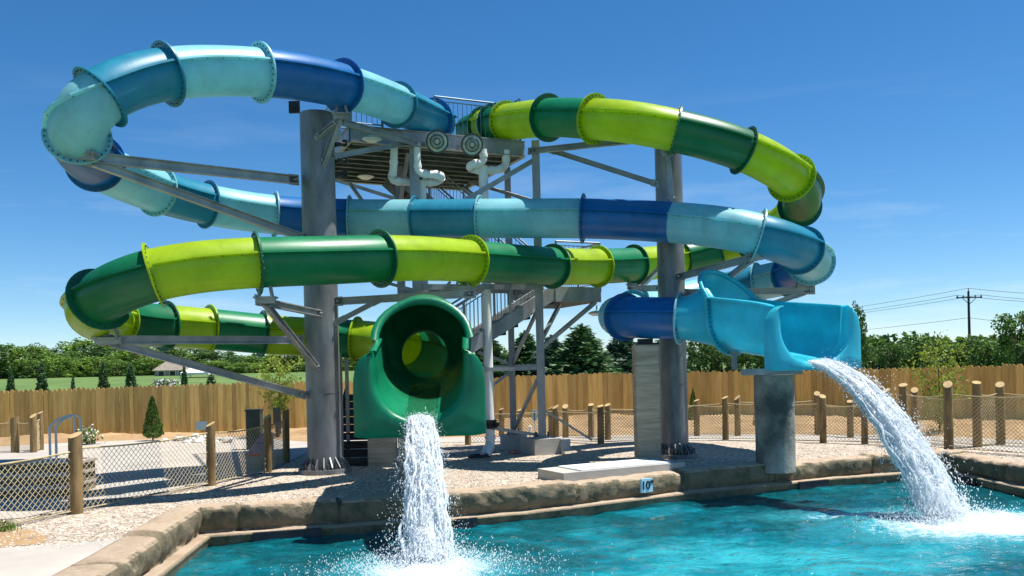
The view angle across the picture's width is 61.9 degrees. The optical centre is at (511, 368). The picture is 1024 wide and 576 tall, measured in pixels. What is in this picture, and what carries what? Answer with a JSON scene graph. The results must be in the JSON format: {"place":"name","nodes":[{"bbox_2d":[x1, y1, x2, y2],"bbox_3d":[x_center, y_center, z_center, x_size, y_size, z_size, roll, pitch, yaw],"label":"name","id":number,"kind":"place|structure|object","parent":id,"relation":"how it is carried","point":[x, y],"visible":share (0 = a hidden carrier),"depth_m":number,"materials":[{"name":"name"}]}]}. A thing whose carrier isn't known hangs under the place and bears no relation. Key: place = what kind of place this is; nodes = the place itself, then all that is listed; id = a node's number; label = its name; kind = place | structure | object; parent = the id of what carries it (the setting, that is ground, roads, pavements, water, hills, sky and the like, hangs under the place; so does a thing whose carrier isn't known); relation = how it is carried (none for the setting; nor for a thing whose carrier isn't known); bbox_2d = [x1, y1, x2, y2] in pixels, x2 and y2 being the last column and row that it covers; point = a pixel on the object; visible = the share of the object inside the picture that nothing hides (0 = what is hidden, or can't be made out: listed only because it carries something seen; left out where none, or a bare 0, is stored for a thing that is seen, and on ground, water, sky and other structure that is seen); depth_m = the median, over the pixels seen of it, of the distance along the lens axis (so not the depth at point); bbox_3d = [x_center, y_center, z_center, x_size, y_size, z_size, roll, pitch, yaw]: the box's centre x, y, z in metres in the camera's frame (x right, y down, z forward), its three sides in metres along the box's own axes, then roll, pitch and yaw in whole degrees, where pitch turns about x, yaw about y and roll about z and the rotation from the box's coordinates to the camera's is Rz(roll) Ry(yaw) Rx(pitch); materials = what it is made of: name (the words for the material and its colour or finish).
{"place":"outdoors","nodes":[
{"label":"outdoors","id":0,"kind":"place"},
{"bbox_2d":[0,538,119,575],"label":"walkway","id":1,"kind":"structure","parent":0,"point":[47,560],"depth_m":9.58,"materials":[{"name":"concrete"}]},
{"bbox_2d":[0,436,306,518],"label":"patio","id":2,"kind":"structure","parent":0,"point":[298,448],"depth_m":19.08,"materials":[{"name":"concrete"}]},
{"bbox_2d":[0,411,43,452],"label":"net fence","id":3,"kind":"object","parent":2,"relation":"on","point":[36,422],"visible":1,"depth_m":23.53,"materials":[{"name":"brown wood"}]},
{"bbox_2d":[0,457,97,497],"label":"stone steps","id":4,"kind":"structure","parent":2,"relation":"on","point":[23,482],"depth_m":14.70,"materials":[{"name":"concrete"}]},
{"bbox_2d":[48,414,82,459],"bbox_3d":[-8.131,1.511,15.573,0.069,1.362,0.666,-1,0,27],"label":"handrail","id":5,"kind":"object","parent":4,"relation":"on","point":[63,418],"visible":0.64,"depth_m":15.40,"materials":[{"name":"silver metal"}]},
{"bbox_2d":[77,424,103,444],"bbox_3d":[-12.839,1.976,25.826,0.909,0.713,1.058,-1,0,0],"label":"flowering shrub","id":6,"kind":"object","parent":2,"relation":"on","point":[86,436],"visible":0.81,"depth_m":25.80,"materials":[{"name":"white plant"}]},
{"bbox_2d":[0,409,289,526],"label":"net fence","id":7,"kind":"object","parent":2,"relation":"on","point":[75,484],"visible":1,"depth_m":14.06,"materials":[{"name":"grey metal"}]},
{"bbox_2d":[195,421,207,429],"bbox_3d":[-5.883,1.084,16.314,0.318,0.160,0.076,-1,0,-9],"label":"white sign","id":8,"kind":"object","parent":7,"relation":"attached to","point":[201,425],"visible":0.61,"depth_m":16.29,"materials":[{"name":"metal"}]},
{"bbox_2d":[142,396,163,440],"bbox_3d":[-11.287,1.549,26.794,0.662,1.433,0.640,-1,0,0],"label":"arborvitae","id":9,"kind":"object","parent":2,"relation":"on","point":[151,413],"visible":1,"depth_m":26.68,"materials":[{"name":"green plant"}]},
{"bbox_2d":[161,433,232,442],"bbox_3d":[-9.432,2.153,26.004,2.830,0.334,1.137,-1,0,29],"label":"rock pile","id":10,"kind":"object","parent":2,"relation":"on","point":[196,439],"visible":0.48,"depth_m":25.77,"materials":[{"name":"stone"}]},
{"bbox_2d":[244,409,263,449],"bbox_3d":[-6.886,1.620,22.839,0.420,1.085,0.340,-1,0,0],"label":"cabinet","id":11,"kind":"object","parent":2,"relation":"on","point":[254,417],"visible":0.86,"depth_m":22.69,"materials":[{"name":"grey metal"}]},
{"bbox_2d":[246,433,273,468],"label":"ramp wall","id":12,"kind":"structure","parent":2,"relation":"on","point":[253,450],"depth_m":18.27,"materials":[{"name":"concrete"}]},
{"bbox_2d":[1,407,1012,519],"bbox_3d":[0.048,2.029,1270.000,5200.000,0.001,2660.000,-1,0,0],"label":"ground","id":13,"kind":"structure","parent":0,"point":[291,460],"depth_m":16.49,"materials":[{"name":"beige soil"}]},
{"bbox_2d":[5,364,14,409],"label":"young conifer","id":14,"kind":"object","parent":13,"relation":"on","point":[10,385],"visible":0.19,"depth_m":32.94,"materials":[{"name":"green plant"}]},
{"bbox_2d":[35,361,48,421],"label":"young conifer","id":15,"kind":"object","parent":13,"relation":"on","point":[42,383],"visible":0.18,"depth_m":32.93,"materials":[{"name":"green plant"}]},
{"bbox_2d":[96,361,115,423],"bbox_3d":[-15.783,1.110,33.011,0.944,2.861,0.911,-1,0,42],"label":"young conifer","id":16,"kind":"object","parent":13,"relation":"on","point":[103,382],"visible":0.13,"depth_m":32.92,"materials":[{"name":"green plant"}]},
{"bbox_2d":[124,363,138,421],"bbox_3d":[-14.741,1.143,33.004,1.110,2.735,1.071,-1,0,-3],"label":"young conifer","id":17,"kind":"object","parent":13,"relation":"on","point":[130,379],"visible":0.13,"depth_m":32.90,"materials":[{"name":"green plant"}]},
{"bbox_2d":[0,381,353,436],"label":"board fence","id":18,"kind":"object","parent":13,"relation":"on","point":[104,409],"visible":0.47,"depth_m":28.23,"materials":[{"name":"brown wood"}]},
{"bbox_2d":[180,366,190,423],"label":"young conifer","id":19,"kind":"object","parent":13,"relation":"on","point":[184,380],"visible":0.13,"depth_m":32.95,"materials":[{"name":"green plant"}]},
{"bbox_2d":[206,374,227,420],"bbox_3d":[-11.611,1.288,32.983,1.286,2.258,1.332,-1,0,-5],"label":"young conifer","id":20,"kind":"object","parent":13,"relation":"on","point":[211,379],"visible":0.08,"depth_m":32.93,"materials":[{"name":"green plant"}]},
{"bbox_2d":[52,449,1023,575],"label":"pool wall","id":21,"kind":"structure","parent":13,"relation":"on","point":[172,541],"depth_m":13.57,"materials":[{"name":"stone"}]},
{"bbox_2d":[640,478,652,492],"bbox_3d":[2.362,2.045,14.971,0.255,0.240,0.058,-1,0,-31],"label":"depth marker","id":22,"kind":"object","parent":21,"relation":"attached to","point":[646,484],"visible":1,"depth_m":14.94,"materials":[{"name":"tile"}]},
{"bbox_2d":[520,334,566,383],"bbox_3d":[1.838,0.555,39.900,4.873,4.368,4.991,-1,0,-4],"label":"spruce tree","id":23,"kind":"object","parent":13,"relation":"on","point":[551,348],"visible":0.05,"depth_m":39.56,"materials":[{"name":"green plant"}]},
{"bbox_2d":[493,372,632,419],"bbox_3d":[1.143,1.093,30.890,7.465,1.819,0.220,-1,0,-10],"label":"board fence","id":24,"kind":"object","parent":13,"relation":"on","point":[615,390],"visible":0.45,"depth_m":31.01,"materials":[{"name":"brown wood"}]},
{"bbox_2d":[545,323,623,396],"bbox_3d":[3.214,0.302,39.107,6.098,4.848,6.258,-1,0,-9],"label":"spruce tree","id":25,"kind":"object","parent":13,"relation":"on","point":[581,354],"visible":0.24,"depth_m":38.44,"materials":[{"name":"green plant"}]},
{"bbox_2d":[499,381,1023,448],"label":"net fence","id":26,"kind":"object","parent":13,"relation":"on","point":[999,389],"visible":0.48,"depth_m":22.19,"materials":[{"name":"grey metal"}]},
{"bbox_2d":[659,364,1023,419],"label":"board fence","id":27,"kind":"object","parent":13,"relation":"on","point":[730,384],"visible":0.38,"depth_m":27.95,"materials":[{"name":"brown wood"}]},
{"bbox_2d":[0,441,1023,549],"bbox_3d":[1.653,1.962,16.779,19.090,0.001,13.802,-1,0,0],"label":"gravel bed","id":28,"kind":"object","parent":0,"point":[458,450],"visible":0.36,"depth_m":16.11,"materials":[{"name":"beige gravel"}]},
{"bbox_2d":[0,528,46,546],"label":"bare soil","id":29,"kind":"structure","parent":28,"relation":"on","point":[35,540],"depth_m":10.80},
{"bbox_2d":[0,516,21,531],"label":"grass tuft","id":30,"kind":"object","parent":29,"relation":"on","point":[10,526],"visible":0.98,"depth_m":11.39,"materials":[{"name":"green plant"}]},
{"bbox_2d":[58,101,475,475],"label":"support column","id":31,"kind":"structure","parent":28,"relation":"on","point":[319,157],"depth_m":16.87,"materials":[{"name":"metal"}]},
{"bbox_2d":[59,93,824,438],"bbox_3d":[-0.207,-2.788,17.726,16.164,7.522,7.935,-1,0,-37],"label":"water slide","id":32,"kind":"object","parent":31,"relation":"on","point":[411,355],"visible":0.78,"depth_m":15.96,"materials":[{"name":"plastic"}]},
{"bbox_2d":[41,40,860,370],"bbox_3d":[-0.354,-3.121,17.378,15.320,6.546,6.966,-1,0,-10],"label":"water slide","id":33,"kind":"object","parent":31,"relation":"on","point":[721,312],"visible":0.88,"depth_m":16.58,"materials":[{"name":"plastic"}]},
{"bbox_2d":[367,438,397,466],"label":"concrete pier","id":34,"kind":"structure","parent":28,"relation":"on","point":[382,452],"depth_m":17.97,"materials":[{"name":"grey concrete"}]},
{"bbox_2d":[398,436,438,493],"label":"concrete pier","id":35,"kind":"structure","parent":28,"relation":"on","point":[401,467],"depth_m":13.74,"materials":[{"name":"concrete"}]},
{"bbox_2d":[325,95,601,465],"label":"slide tower","id":36,"kind":"structure","parent":28,"relation":"on","point":[452,160],"depth_m":20.09,"materials":[{"name":"metal"}]},
{"bbox_2d":[357,173,373,179],"bbox_3d":[-3.709,-4.985,21.600,0.430,0.350,0.430,-1,0,0],"label":"platform lamp","id":37,"kind":"object","parent":36,"relation":"hanging from","point":[365,176],"visible":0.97,"depth_m":21.48,"materials":[{"name":"white plastic"}]},
{"bbox_2d":[362,135,381,142],"bbox_3d":[-3.012,-4.992,18.519,0.430,0.209,0.768,-1,0,0],"label":"platform lamp","id":38,"kind":"object","parent":36,"relation":"hanging from","point":[371,138],"visible":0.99,"depth_m":18.23,"materials":[{"name":"white plastic"}]},
{"bbox_2d":[388,143,444,291],"bbox_3d":[-2.104,-1.669,19.362,1.298,6.973,0.538,-1,0,-10],"label":"water pipe","id":39,"kind":"object","parent":36,"relation":"attached to","point":[436,175],"visible":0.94,"depth_m":19.18,"materials":[{"name":"white plastic"}]},
{"bbox_2d":[424,130,449,152],"bbox_3d":[-1.671,-5.035,19.084,0.585,0.509,0.498,-1,0,0],"label":"loudspeaker","id":40,"kind":"object","parent":36,"relation":"attached to","point":[437,141],"visible":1,"depth_m":18.90,"materials":[{"name":"grey metal"}]},
{"bbox_2d":[459,133,483,155],"bbox_3d":[-0.922,-5.069,19.476,0.570,0.509,0.484,-1,0,-7],"label":"loudspeaker","id":41,"kind":"object","parent":36,"relation":"attached to","point":[471,144],"visible":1,"depth_m":19.30,"materials":[{"name":"grey metal"}]},
{"bbox_2d":[467,453,489,457],"bbox_3d":[-0.747,1.957,19.200,0.518,0.097,0.536,-1,0,0],"label":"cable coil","id":42,"kind":"object","parent":28,"relation":"on","point":[477,456],"visible":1,"depth_m":18.99,"materials":[{"name":"black rubber"}]},
{"bbox_2d":[466,149,509,457],"bbox_3d":[-0.507,-1.536,19.826,0.556,7.208,1.178,-1,0,38],"label":"water pipe","id":43,"kind":"object","parent":28,"relation":"on","point":[479,167],"visible":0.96,"depth_m":19.65,"materials":[{"name":"white plastic"}]},
{"bbox_2d":[538,458,684,480],"bbox_3d":[1.852,1.865,15.708,2.656,0.224,0.900,-1,0,-28],"label":"concrete vault","id":44,"kind":"object","parent":28,"relation":"on","point":[575,472],"visible":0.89,"depth_m":15.35,"materials":[{"name":"white concrete"}]},
{"bbox_2d":[632,339,661,458],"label":"concrete pier","id":45,"kind":"structure","parent":28,"relation":"on","point":[646,398],"depth_m":17.11,"materials":[{"name":"grey concrete"}]},
{"bbox_2d":[528,141,814,459],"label":"support column","id":46,"kind":"structure","parent":28,"relation":"on","point":[670,273],"depth_m":18.27,"materials":[{"name":"metal"}]},
{"bbox_2d":[465,381,1023,452],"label":"net fence","id":47,"kind":"object","parent":28,"relation":"on","point":[948,421],"visible":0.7,"depth_m":20.80,"materials":[{"name":"grey metal"}]},
{"bbox_2d":[730,351,802,473],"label":"concrete pier","id":48,"kind":"structure","parent":28,"relation":"on","point":[774,398],"depth_m":16.18,"materials":[{"name":"concrete"}]},
{"bbox_2d":[0,413,1023,446],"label":"dirt bank","id":49,"kind":"structure","parent":0,"point":[298,434],"depth_m":26.61,"materials":[{"name":"brown soil"}]},
{"bbox_2d":[250,354,303,431],"bbox_3d":[-7.360,0.722,27.253,1.986,2.887,1.647,-1,0,0],"label":"young tree","id":50,"kind":"object","parent":49,"relation":"on","point":[278,401],"visible":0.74,"depth_m":27.13,"materials":[{"name":"green plant"}]},
{"bbox_2d":[273,407,280,436],"bbox_3d":[-7.330,1.688,26.642,0.240,0.970,0.100,-1,0,0],"label":"bollard","id":51,"kind":"object","parent":49,"relation":"on","point":[276,414],"visible":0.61,"depth_m":26.61,"materials":[{"name":"metal"}]},
{"bbox_2d":[688,388,695,419],"bbox_3d":[5.938,1.245,28.003,0.401,1.246,0.386,-1,0,0],"label":"shrub","id":52,"kind":"object","parent":49,"relation":"on","point":[692,397],"visible":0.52,"depth_m":27.97,"materials":[{"name":"green plant"}]},
{"bbox_2d":[898,332,973,430],"bbox_3d":[11.315,0.382,22.687,1.731,2.806,1.476,-1,0,-24],"label":"young tree","id":53,"kind":"object","parent":49,"relation":"on","point":[935,364],"visible":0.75,"depth_m":22.54,"materials":[{"name":"green plant"}]},
{"bbox_2d":[0,362,1023,420],"bbox_3d":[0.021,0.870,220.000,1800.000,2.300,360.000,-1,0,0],"label":"field","id":54,"kind":"structure","parent":0,"point":[63,383],"depth_m":97.02,"materials":[{"name":"green plant"}]},
{"bbox_2d":[0,345,16,378],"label":"broadleaf tree","id":55,"kind":"object","parent":54,"relation":"on","point":[3,350],"visible":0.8,"depth_m":135.46,"materials":[{"name":"green plant"}]},
{"bbox_2d":[0,343,27,369],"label":"broadleaf tree","id":56,"kind":"object","parent":54,"relation":"on","point":[9,346],"visible":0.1,"depth_m":148.09,"materials":[{"name":"green plant"}]},
{"bbox_2d":[0,346,57,377],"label":"broadleaf tree","id":57,"kind":"object","parent":54,"relation":"on","point":[37,352],"visible":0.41,"depth_m":137.43,"materials":[{"name":"green plant"}]},
{"bbox_2d":[14,357,60,378],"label":"broadleaf tree","id":58,"kind":"object","parent":54,"relation":"on","point":[28,367],"visible":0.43,"depth_m":132.74,"materials":[{"name":"green plant"}]},
{"bbox_2d":[18,343,67,369],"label":"broadleaf tree","id":59,"kind":"object","parent":54,"relation":"on","point":[54,350],"visible":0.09,"depth_m":142.23,"materials":[{"name":"green plant"}]},
{"bbox_2d":[32,355,82,377],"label":"broadleaf tree","id":60,"kind":"object","parent":54,"relation":"on","point":[60,363],"visible":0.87,"depth_m":123.06,"materials":[{"name":"green plant"}]},
{"bbox_2d":[36,350,89,375],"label":"broadleaf tree","id":61,"kind":"object","parent":54,"relation":"on","point":[68,353],"visible":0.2,"depth_m":138.82,"materials":[{"name":"green plant"}]},
{"bbox_2d":[51,357,96,377],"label":"broadleaf tree","id":62,"kind":"object","parent":54,"relation":"on","point":[79,369],"visible":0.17,"depth_m":130.31,"materials":[{"name":"green plant"}]},
{"bbox_2d":[56,337,98,366],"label":"broadleaf tree","id":63,"kind":"object","parent":54,"relation":"on","point":[74,346],"visible":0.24,"depth_m":156.68,"materials":[{"name":"green plant"}]},
{"bbox_2d":[73,356,123,376],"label":"broadleaf tree","id":64,"kind":"object","parent":54,"relation":"on","point":[89,372],"visible":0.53,"depth_m":129.19,"materials":[{"name":"green plant"}]},
{"bbox_2d":[77,344,132,376],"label":"broadleaf tree","id":65,"kind":"object","parent":54,"relation":"on","point":[100,351],"visible":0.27,"depth_m":152.37,"materials":[{"name":"green plant"}]},
{"bbox_2d":[98,360,136,376],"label":"broadleaf tree","id":66,"kind":"object","parent":54,"relation":"on","point":[117,369],"visible":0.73,"depth_m":120.24,"materials":[{"name":"green plant"}]},
{"bbox_2d":[111,347,160,375],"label":"broadleaf tree","id":67,"kind":"object","parent":54,"relation":"on","point":[124,355],"visible":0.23,"depth_m":135.69,"materials":[{"name":"green plant"}]},
{"bbox_2d":[132,357,165,375],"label":"broadleaf tree","id":68,"kind":"object","parent":54,"relation":"on","point":[148,363],"visible":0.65,"depth_m":124.03,"materials":[{"name":"green plant"}]},
{"bbox_2d":[147,378,180,395],"bbox_3d":[-16.257,0.991,39.906,1.772,1.110,1.810,-1,0,0],"label":"lilac shrub","id":69,"kind":"object","parent":54,"relation":"on","point":[162,382],"visible":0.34,"depth_m":39.78,"materials":[{"name":"white plant"}]},
{"bbox_2d":[152,362,188,375],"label":"house","id":70,"kind":"structure","parent":54,"relation":"on","point":[167,369],"depth_m":116.00,"materials":[{"name":"beige"}]},
{"bbox_2d":[164,348,210,361],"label":"broadleaf tree","id":71,"kind":"object","parent":54,"relation":"on","point":[174,351],"visible":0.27,"depth_m":140.12,"materials":[{"name":"green plant"}]},
{"bbox_2d":[180,368,217,377],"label":"canopy tent","id":72,"kind":"object","parent":54,"relation":"on","point":[190,371],"visible":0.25,"depth_m":102.32,"materials":[{"name":"white fabric"}]},
{"bbox_2d":[187,350,242,368],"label":"broadleaf tree","id":73,"kind":"object","parent":54,"relation":"on","point":[215,355],"visible":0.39,"depth_m":140.47,"materials":[{"name":"green plant"}]},
{"bbox_2d":[199,360,230,370],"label":"broadleaf tree","id":74,"kind":"object","parent":54,"relation":"on","point":[213,363],"visible":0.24,"depth_m":134.46,"materials":[{"name":"green plant"}]},
{"bbox_2d":[209,360,246,371],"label":"broadleaf tree","id":75,"kind":"object","parent":54,"relation":"on","point":[222,362],"visible":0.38,"depth_m":134.48,"materials":[{"name":"green plant"}]},
{"bbox_2d":[225,355,265,372],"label":"broadleaf tree","id":76,"kind":"object","parent":54,"relation":"on","point":[247,359],"visible":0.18,"depth_m":155.41,"materials":[{"name":"green plant"}]},
{"bbox_2d":[224,362,269,373],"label":"broadleaf tree","id":77,"kind":"object","parent":54,"relation":"on","point":[244,366],"visible":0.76,"depth_m":123.71,"materials":[{"name":"green plant"}]},
{"bbox_2d":[255,355,304,372],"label":"broadleaf tree","id":78,"kind":"object","parent":54,"relation":"on","point":[289,358],"visible":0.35,"depth_m":145.87,"materials":[{"name":"green plant"}]},
{"bbox_2d":[292,361,350,371],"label":"broadleaf tree","id":79,"kind":"object","parent":54,"relation":"on","point":[301,366],"visible":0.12,"depth_m":128.91,"materials":[{"name":"green plant"}]},
{"bbox_2d":[342,358,357,370],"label":"broadleaf tree","id":80,"kind":"object","parent":54,"relation":"on","point":[352,367],"visible":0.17,"depth_m":135.59,"materials":[{"name":"green plant"}]},
{"bbox_2d":[474,340,508,409],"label":"spruce tree","id":81,"kind":"object","parent":54,"relation":"on","point":[497,352],"visible":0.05,"depth_m":40.57,"materials":[{"name":"green plant"}]},
{"bbox_2d":[499,330,535,406],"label":"spruce tree","id":82,"kind":"object","parent":54,"relation":"on","point":[526,353],"visible":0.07,"depth_m":40.55,"materials":[{"name":"green plant"}]},
{"bbox_2d":[475,343,758,362],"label":"wood","id":83,"kind":"object","parent":54,"relation":"on","point":[687,357],"visible":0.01,"depth_m":117.93,"materials":[{"name":"green plant"}]},
{"bbox_2d":[602,338,636,377],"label":"spruce tree","id":84,"kind":"object","parent":54,"relation":"on","point":[621,351],"visible":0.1,"depth_m":40.40,"materials":[{"name":"green plant"}]},
{"bbox_2d":[686,341,718,389],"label":"broadleaf tree","id":85,"kind":"object","parent":54,"relation":"on","point":[694,354],"visible":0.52,"depth_m":43.56,"materials":[{"name":"green plant"}]},
{"bbox_2d":[699,346,740,398],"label":"broadleaf tree","id":86,"kind":"object","parent":54,"relation":"on","point":[720,364],"visible":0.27,"depth_m":43.70,"materials":[{"name":"green plant"}]},
{"bbox_2d":[724,353,763,392],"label":"broadleaf tree","id":87,"kind":"object","parent":54,"relation":"on","point":[744,358],"visible":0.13,"depth_m":44.27,"materials":[{"name":"green plant"}]},
{"bbox_2d":[852,301,870,369],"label":"broadleaf tree","id":88,"kind":"object","parent":54,"relation":"on","point":[862,330],"visible":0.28,"depth_m":59.54,"materials":[{"name":"green plant"}]},
{"bbox_2d":[861,343,890,369],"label":"broadleaf tree","id":89,"kind":"object","parent":54,"relation":"on","point":[872,362],"visible":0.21,"depth_m":78.52,"materials":[{"name":"green plant"}]},
{"bbox_2d":[871,340,909,369],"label":"broadleaf tree","id":90,"kind":"object","parent":54,"relation":"on","point":[888,356],"visible":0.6,"depth_m":75.06,"materials":[{"name":"green plant"}]},
{"bbox_2d":[886,342,930,368],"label":"broadleaf tree","id":91,"kind":"object","parent":54,"relation":"on","point":[910,353],"visible":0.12,"depth_m":78.13,"materials":[{"name":"green plant"}]},
{"bbox_2d":[904,337,950,368],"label":"broadleaf tree","id":92,"kind":"object","parent":54,"relation":"on","point":[917,356],"visible":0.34,"depth_m":74.43,"materials":[{"name":"green plant"}]},
{"bbox_2d":[860,288,1023,335],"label":"utility pole","id":93,"kind":"object","parent":54,"relation":"on","point":[968,296],"visible":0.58,"depth_m":99.91,"materials":[{"name":"brown wood"}]},
{"bbox_2d":[864,331,1023,367],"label":"wood","id":94,"kind":"object","parent":54,"relation":"on","point":[873,340],"visible":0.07,"depth_m":84.96,"materials":[{"name":"green plant"}]},
{"bbox_2d":[931,340,970,367],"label":"broadleaf tree","id":95,"kind":"object","parent":54,"relation":"on","point":[954,346],"visible":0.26,"depth_m":80.53,"materials":[{"name":"green plant"}]},
{"bbox_2d":[950,336,987,366],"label":"broadleaf tree","id":96,"kind":"object","parent":54,"relation":"on","point":[971,343],"visible":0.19,"depth_m":81.42,"materials":[{"name":"green plant"}]},
{"bbox_2d":[964,338,1015,367],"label":"broadleaf tree","id":97,"kind":"object","parent":54,"relation":"on","point":[983,348],"visible":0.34,"depth_m":77.18,"materials":[{"name":"green plant"}]},
{"bbox_2d":[990,311,1023,366],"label":"broadleaf tree","id":98,"kind":"object","parent":54,"relation":"on","point":[1004,337],"visible":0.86,"depth_m":65.76,"materials":[{"name":"green plant"}]},
{"bbox_2d":[0,0,1023,361],"label":"sky","id":99,"kind":"structure","parent":0,"point":[909,114],"materials":[{"name":"blue"}]},
{"bbox_2d":[173,477,1023,575],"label":"pool water","id":100,"kind":"structure","parent":0,"point":[774,533],"depth_m":11.71,"materials":[{"name":"blue liquid"}]},
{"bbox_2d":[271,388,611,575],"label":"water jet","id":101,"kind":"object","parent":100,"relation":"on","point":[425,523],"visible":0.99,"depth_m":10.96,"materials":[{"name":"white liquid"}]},
{"bbox_2d":[805,348,1023,551],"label":"water jet","id":102,"kind":"object","parent":100,"relation":"on","point":[934,492],"visible":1,"depth_m":13.14,"materials":[{"name":"white liquid"}]},
{"bbox_2d":[344,434,1023,451],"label":"path","id":103,"kind":"structure","parent":0,"point":[482,439],"depth_m":22.41,"materials":[{"name":"concrete"}]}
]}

